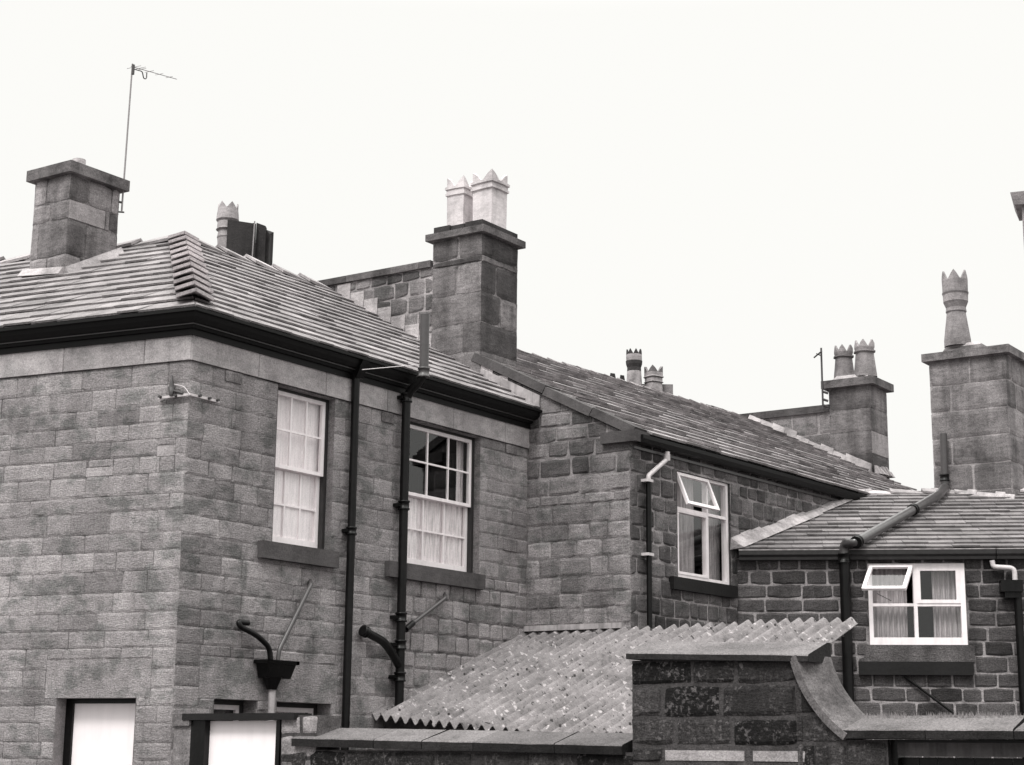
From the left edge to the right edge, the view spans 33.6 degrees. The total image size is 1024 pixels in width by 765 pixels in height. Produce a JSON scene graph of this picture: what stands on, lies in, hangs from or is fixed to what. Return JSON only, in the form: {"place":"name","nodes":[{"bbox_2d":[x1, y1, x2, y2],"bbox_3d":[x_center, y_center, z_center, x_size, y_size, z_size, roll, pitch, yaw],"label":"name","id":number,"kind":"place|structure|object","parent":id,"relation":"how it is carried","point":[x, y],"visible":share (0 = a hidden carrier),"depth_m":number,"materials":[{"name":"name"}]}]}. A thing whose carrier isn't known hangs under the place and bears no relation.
{"place":"outdoors","nodes":[
{"label":"outdoors","id":0,"kind":"place"},
{"bbox_2d":[0,0,1023,490],"label":"sky","id":1,"kind":"structure","parent":0,"point":[728,193],"materials":[{"name":"white"}]},
{"bbox_2d":[172,641,1023,764],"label":"yard wall","id":2,"kind":"structure","parent":0,"point":[743,703],"depth_m":13.82,"materials":[{"name":"stone"}]},
{"bbox_2d":[208,721,275,764],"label":"door","id":3,"kind":"structure","parent":2,"relation":"in","point":[231,742],"depth_m":16.46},
{"bbox_2d":[902,757,1023,764],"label":"door","id":4,"kind":"structure","parent":2,"relation":"in","point":[905,760],"depth_m":12.68,"materials":[{"name":"black paint"}]},
{"bbox_2d":[610,348,672,393],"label":"house","id":5,"kind":"structure","parent":0,"point":[653,377],"depth_m":44.47,"materials":[{"name":"ceramic"}]},
{"bbox_2d":[857,711,1023,717],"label":"grass fringe","id":6,"kind":"object","parent":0,"point":[970,714],"depth_m":12.96,"materials":[{"name":"plant"}]},
{"label":"ground","id":7,"kind":"structure","parent":0,"visible":0},
{"bbox_2d":[216,201,273,265],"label":"house","id":8,"kind":"structure","parent":7,"relation":"on","point":[237,236],"depth_m":34.50,"materials":[{"name":"stone"}]},
{"bbox_2d":[0,158,541,764],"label":"stone house","id":9,"kind":"structure","parent":7,"relation":"on","point":[154,574],"depth_m":18.67,"materials":[{"name":"stone"}]},
{"bbox_2d":[71,703,135,764],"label":"door","id":10,"kind":"structure","parent":9,"relation":"in","point":[103,734],"depth_m":17.68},
{"bbox_2d":[118,63,175,212],"bbox_3d":[-5.021,-3.327,23.528,0.261,2.311,1.078,-7,-15,31],"label":"television aerial","id":11,"kind":"object","parent":9,"relation":"attached to","point":[133,67],"visible":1,"depth_m":23.20,"materials":[{"name":"grey metal"}]},
{"bbox_2d":[214,699,243,720],"bbox_3d":[-3.111,3.891,17.943,0.060,1.050,0.650,-8,-15,34],"label":"window","id":12,"kind":"structure","parent":9,"relation":"in","point":[235,705],"depth_m":18.15,"materials":[{"name":"black glass"}]},
{"bbox_2d":[214,702,317,714],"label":"window","id":13,"kind":"structure","parent":9,"relation":"in","point":[281,707],"depth_m":18.94,"materials":[{"name":"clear glass"}]},
{"bbox_2d":[272,395,319,541],"bbox_3d":[-2.505,1.002,19.335,0.014,1.717,0.881,-8,-15,34],"label":"window blind","id":14,"kind":"object","parent":9,"relation":"attached to","point":[292,483],"depth_m":19.39,"materials":[{"name":"white fabric"}]},
{"bbox_2d":[257,387,339,568],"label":"window","id":15,"kind":"structure","parent":9,"relation":"in","point":[313,553],"depth_m":19.33,"materials":[{"name":"white paint"}]},
{"bbox_2d":[407,497,462,565],"bbox_3d":[-1.018,1.897,21.326,0.037,0.893,1.399,-8,-15,35],"label":"net curtain","id":16,"kind":"object","parent":9,"relation":"hanging from","point":[432,545],"visible":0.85,"depth_m":21.39,"materials":[{"name":"white fabric"}]},
{"bbox_2d":[384,422,485,589],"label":"window","id":17,"kind":"structure","parent":9,"relation":"in","point":[432,456],"depth_m":21.83,"materials":[{"name":"white paint"}]},
{"bbox_2d":[456,441,463,502],"bbox_3d":[-0.677,1.185,22.070,0.034,0.863,0.171,-8,-15,35],"label":"drawn curtain","id":18,"kind":"object","parent":9,"relation":"hanging from","point":[459,466],"visible":0.88,"depth_m":22.06,"materials":[{"name":"white fabric"}]},
{"bbox_2d":[282,169,916,633],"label":"rough stone house","id":19,"kind":"structure","parent":7,"relation":"on","point":[612,461],"depth_m":23.93,"materials":[{"name":"stone"}]},
{"bbox_2d":[677,477,693,572],"bbox_3d":[2.288,1.992,23.198,0.071,1.445,0.751,-9,-16,37],"label":"window curtain","id":20,"kind":"object","parent":19,"relation":"hanging from","point":[686,543],"depth_m":23.31,"materials":[{"name":"fabric"}]},
{"bbox_2d":[669,471,737,598],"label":"window","id":21,"kind":"structure","parent":19,"relation":"in","point":[699,581],"depth_m":23.44,"materials":[{"name":"white paint"}]},
{"bbox_2d":[708,484,719,579],"bbox_3d":[2.822,2.153,23.907,0.067,1.445,0.384,-9,-15,36],"label":"window curtain","id":22,"kind":"object","parent":19,"relation":"hanging from","point":[714,557],"depth_m":23.91,"materials":[{"name":"fabric"}]},
{"bbox_2d":[814,348,828,409],"bbox_3d":[6.366,-0.073,34.878,0.199,1.293,0.248,7,-14,-28],"label":"television aerial","id":23,"kind":"object","parent":19,"relation":"attached to","point":[822,391],"visible":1,"depth_m":34.81,"materials":[{"name":"metal"}]},
{"bbox_2d":[372,617,857,750],"bbox_3d":[1.051,4.242,19.392,4.618,3.268,3.884,-8,-15,34],"label":"lean to shed","id":24,"kind":"object","parent":7,"relation":"on","point":[569,680],"visible":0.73,"depth_m":19.83,"materials":[{"name":"metal"}]},
{"bbox_2d":[730,269,1023,757],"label":"stone house","id":25,"kind":"structure","parent":7,"relation":"on","point":[963,518],"depth_m":23.69,"materials":[{"name":"stone"}]},
{"bbox_2d":[872,569,907,636],"bbox_3d":[5.249,3.111,23.623,0.496,1.097,0.058,-1,-13,8],"label":"window curtain","id":26,"kind":"object","parent":25,"relation":"hanging from","point":[890,622],"depth_m":23.62,"materials":[{"name":"fabric"}]},
{"bbox_2d":[858,563,974,675],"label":"window","id":27,"kind":"structure","parent":25,"relation":"in","point":[919,653],"depth_m":23.32,"materials":[{"name":"white paint"}]},
{"bbox_2d":[931,571,960,637],"bbox_3d":[6.053,3.096,23.521,0.434,1.097,0.068,-1,-13,7],"label":"window curtain","id":28,"kind":"object","parent":25,"relation":"hanging from","point":[946,622],"depth_m":23.52,"materials":[{"name":"fabric"}]},
{"bbox_2d":[1010,191,1023,238],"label":"house","id":29,"kind":"structure","parent":7,"relation":"on","point":[1018,199],"depth_m":31.39,"materials":[{"name":"stone"}]}
]}

